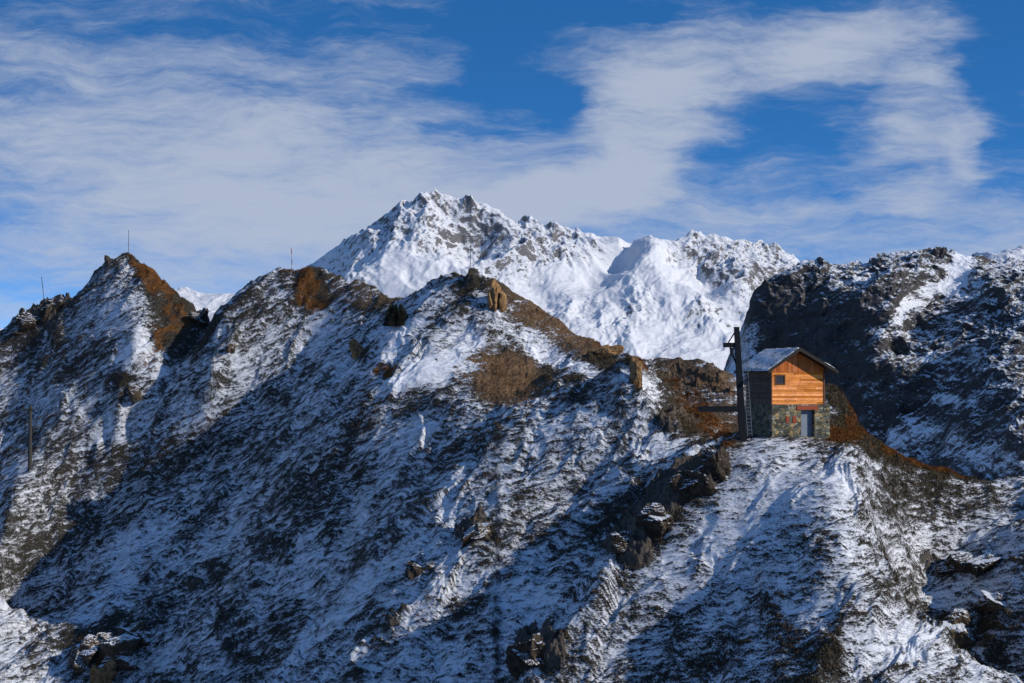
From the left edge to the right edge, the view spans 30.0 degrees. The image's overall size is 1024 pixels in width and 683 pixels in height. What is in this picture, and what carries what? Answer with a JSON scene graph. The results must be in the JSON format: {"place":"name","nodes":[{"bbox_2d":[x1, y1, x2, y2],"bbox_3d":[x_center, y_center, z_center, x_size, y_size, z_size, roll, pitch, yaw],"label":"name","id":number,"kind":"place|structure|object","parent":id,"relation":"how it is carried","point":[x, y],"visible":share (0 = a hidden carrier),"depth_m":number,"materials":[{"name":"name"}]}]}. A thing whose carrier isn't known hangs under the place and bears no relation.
{"place":"outdoors","nodes":[
{"label":"outdoors","id":0,"kind":"place"},
{"bbox_2d":[0,252,1023,682],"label":"hillside","id":1,"kind":"structure","parent":0,"point":[744,535],"depth_m":226.31,"materials":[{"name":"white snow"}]},
{"bbox_2d":[9,312,40,334],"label":"boulder","id":2,"kind":"object","parent":1,"relation":"on","point":[26,321],"visible":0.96,"depth_m":300.65,"materials":[{"name":"grey stone"}]},
{"bbox_2d":[22,403,37,470],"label":"utility pole","id":3,"kind":"object","parent":1,"relation":"on","point":[30,408],"visible":1,"depth_m":277.29,"materials":[{"name":"brown wood"}]},
{"bbox_2d":[38,294,63,323],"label":"rock tower","id":4,"kind":"structure","parent":1,"relation":"on","point":[56,302],"depth_m":300.51,"materials":[{"name":"grey stone"}]},
{"bbox_2d":[68,634,98,673],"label":"boulder","id":5,"kind":"object","parent":1,"relation":"on","point":[83,655],"visible":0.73,"depth_m":244.45,"materials":[{"name":"grey stone"}]},
{"bbox_2d":[89,660,118,682],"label":"boulder","id":6,"kind":"object","parent":1,"relation":"on","point":[107,673],"visible":1,"depth_m":241.72,"materials":[{"name":"grey stone"}]},
{"bbox_2d":[104,255,110,265],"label":"boulder","id":7,"kind":"object","parent":1,"relation":"on","point":[107,259],"visible":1,"depth_m":300.21,"materials":[{"name":"grey stone"}]},
{"bbox_2d":[96,634,140,671],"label":"boulder","id":8,"kind":"object","parent":1,"relation":"on","point":[119,650],"visible":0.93,"depth_m":242.90,"materials":[{"name":"grey stone"}]},
{"bbox_2d":[94,632,112,644],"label":"boulder","id":9,"kind":"object","parent":8,"relation":"on","point":[100,637],"visible":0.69,"depth_m":245.37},
{"bbox_2d":[118,620,151,651],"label":"boulder","id":10,"kind":"object","parent":1,"relation":"on","point":[137,629],"visible":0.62,"depth_m":245.98,"materials":[{"name":"grey stone"}]},
{"bbox_2d":[127,384,142,401],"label":"boulder","id":11,"kind":"object","parent":1,"relation":"on","point":[134,393],"visible":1,"depth_m":279.41,"materials":[{"name":"stone"}]},
{"bbox_2d":[187,308,208,325],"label":"boulder","id":12,"kind":"object","parent":1,"relation":"on","point":[201,318],"visible":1,"depth_m":287.25,"materials":[{"name":"grey stone"}]},
{"bbox_2d":[224,343,236,351],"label":"boulder","id":13,"kind":"object","parent":1,"relation":"on","point":[229,347],"visible":1,"depth_m":274.20,"materials":[{"name":"beige stone"}]},
{"bbox_2d":[349,338,363,358],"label":"boulder","id":14,"kind":"object","parent":1,"relation":"on","point":[356,348],"visible":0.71,"depth_m":262.51,"materials":[{"name":"grey stone"}]},
{"bbox_2d":[382,303,408,327],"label":"dwarf pine","id":15,"kind":"object","parent":1,"relation":"on","point":[395,316],"visible":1,"depth_m":252.54,"materials":[{"name":"green plant"}]},
{"bbox_2d":[405,560,421,580],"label":"boulder","id":16,"kind":"object","parent":1,"relation":"on","point":[412,570],"visible":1,"depth_m":203.97,"materials":[{"name":"brown stone"}]},
{"bbox_2d":[462,523,490,545],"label":"rock ledge","id":17,"kind":"object","parent":1,"relation":"on","point":[478,531],"visible":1,"depth_m":203.43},
{"bbox_2d":[487,279,500,311],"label":"rock pinnacle","id":18,"kind":"object","parent":1,"relation":"on","point":[493,299],"visible":0.98,"depth_m":247.85,"materials":[{"name":"beige stone"}]},
{"bbox_2d":[499,290,506,312],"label":"rock slab","id":19,"kind":"object","parent":1,"relation":"on","point":[503,302],"visible":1,"depth_m":247.65,"materials":[{"name":"beige stone"}]},
{"bbox_2d":[505,633,546,680],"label":"rock crag","id":20,"kind":"structure","parent":1,"relation":"on","point":[521,656],"depth_m":147.01,"materials":[{"name":"grey stone"}]},
{"bbox_2d":[96,254,966,664],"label":"rusty grass","id":21,"kind":"structure","parent":1,"relation":"on","point":[852,434],"depth_m":208.78,"materials":[{"name":"brown plant"}]},
{"bbox_2d":[595,344,623,354],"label":"boulder","id":22,"kind":"object","parent":1,"relation":"on","point":[611,350],"visible":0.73,"depth_m":237.75,"materials":[{"name":"beige stone"}]},
{"bbox_2d":[609,531,633,555],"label":"boulder","id":23,"kind":"object","parent":1,"relation":"on","point":[619,544],"visible":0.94,"depth_m":150.54,"materials":[{"name":"grey stone"}]},
{"bbox_2d":[630,356,642,387],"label":"rock fin","id":24,"kind":"object","parent":1,"relation":"on","point":[635,369],"visible":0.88,"depth_m":214.15,"materials":[{"name":"brown stone"}]},
{"bbox_2d":[635,503,674,537],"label":"boulder","id":25,"kind":"object","parent":1,"relation":"on","point":[656,520],"visible":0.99,"depth_m":150.44,"materials":[{"name":"grey stone"}]},
{"bbox_2d":[668,465,717,497],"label":"boulder","id":26,"kind":"object","parent":1,"relation":"on","point":[688,483],"visible":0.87,"depth_m":151.15,"materials":[{"name":"grey stone"}]},
{"bbox_2d":[701,444,731,479],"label":"boulder","id":27,"kind":"object","parent":1,"relation":"on","point":[716,463],"visible":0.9,"depth_m":151.28,"materials":[{"name":"grey stone"}]},
{"bbox_2d":[698,327,751,440],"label":"steel pylon","id":28,"kind":"object","parent":1,"relation":"on","point":[740,407],"visible":0.94,"depth_m":154.31,"materials":[{"name":"black metal"}]},
{"bbox_2d":[734,347,838,438],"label":"mountain hut","id":29,"kind":"object","parent":1,"relation":"on","point":[786,387],"visible":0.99,"depth_m":155.13,"materials":[{"name":"brown wood"}]},
{"bbox_2d":[775,375,784,384],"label":"window","id":30,"kind":"structure","parent":29,"relation":"in","point":[779,379],"depth_m":154.32,"materials":[{"name":"grey glass"}]},
{"bbox_2d":[801,410,811,436],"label":"door","id":31,"kind":"structure","parent":29,"relation":"in","point":[806,415],"depth_m":155.53,"materials":[{"name":"grey paint"}]},
{"bbox_2d":[933,551,974,575],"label":"boulder","id":32,"kind":"object","parent":1,"relation":"on","point":[954,562],"visible":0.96,"depth_m":154.69,"materials":[{"name":"grey stone"}]},
{"bbox_2d":[943,607,977,649],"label":"boulder","id":33,"kind":"object","parent":1,"relation":"on","point":[961,623],"visible":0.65,"depth_m":146.88,"materials":[{"name":"stone"}]},
{"bbox_2d":[962,552,1002,577],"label":"boulder","id":34,"kind":"object","parent":1,"relation":"on","point":[978,566],"visible":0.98,"depth_m":152.67,"materials":[{"name":"grey stone"}]},
{"bbox_2d":[978,590,1007,613],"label":"boulder","id":35,"kind":"object","parent":1,"relation":"on","point":[988,602],"visible":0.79,"depth_m":147.49,"materials":[{"name":"grey stone"}]},
{"bbox_2d":[0,188,1023,369],"bbox_3d":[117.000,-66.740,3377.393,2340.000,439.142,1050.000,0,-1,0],"label":"snow mountain","id":36,"kind":"structure","parent":0,"point":[686,297],"depth_m":3349.07,"materials":[{"name":"white snow"}]},
{"bbox_2d":[0,0,1023,328],"label":"sky","id":37,"kind":"structure","parent":0,"point":[226,137],"materials":[{"name":"blue"}]},
{"bbox_2d":[724,245,1023,481],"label":"mountain cliff","id":38,"kind":"structure","parent":0,"point":[922,351],"depth_m":514.49,"materials":[{"name":"grey stone"}]}
]}

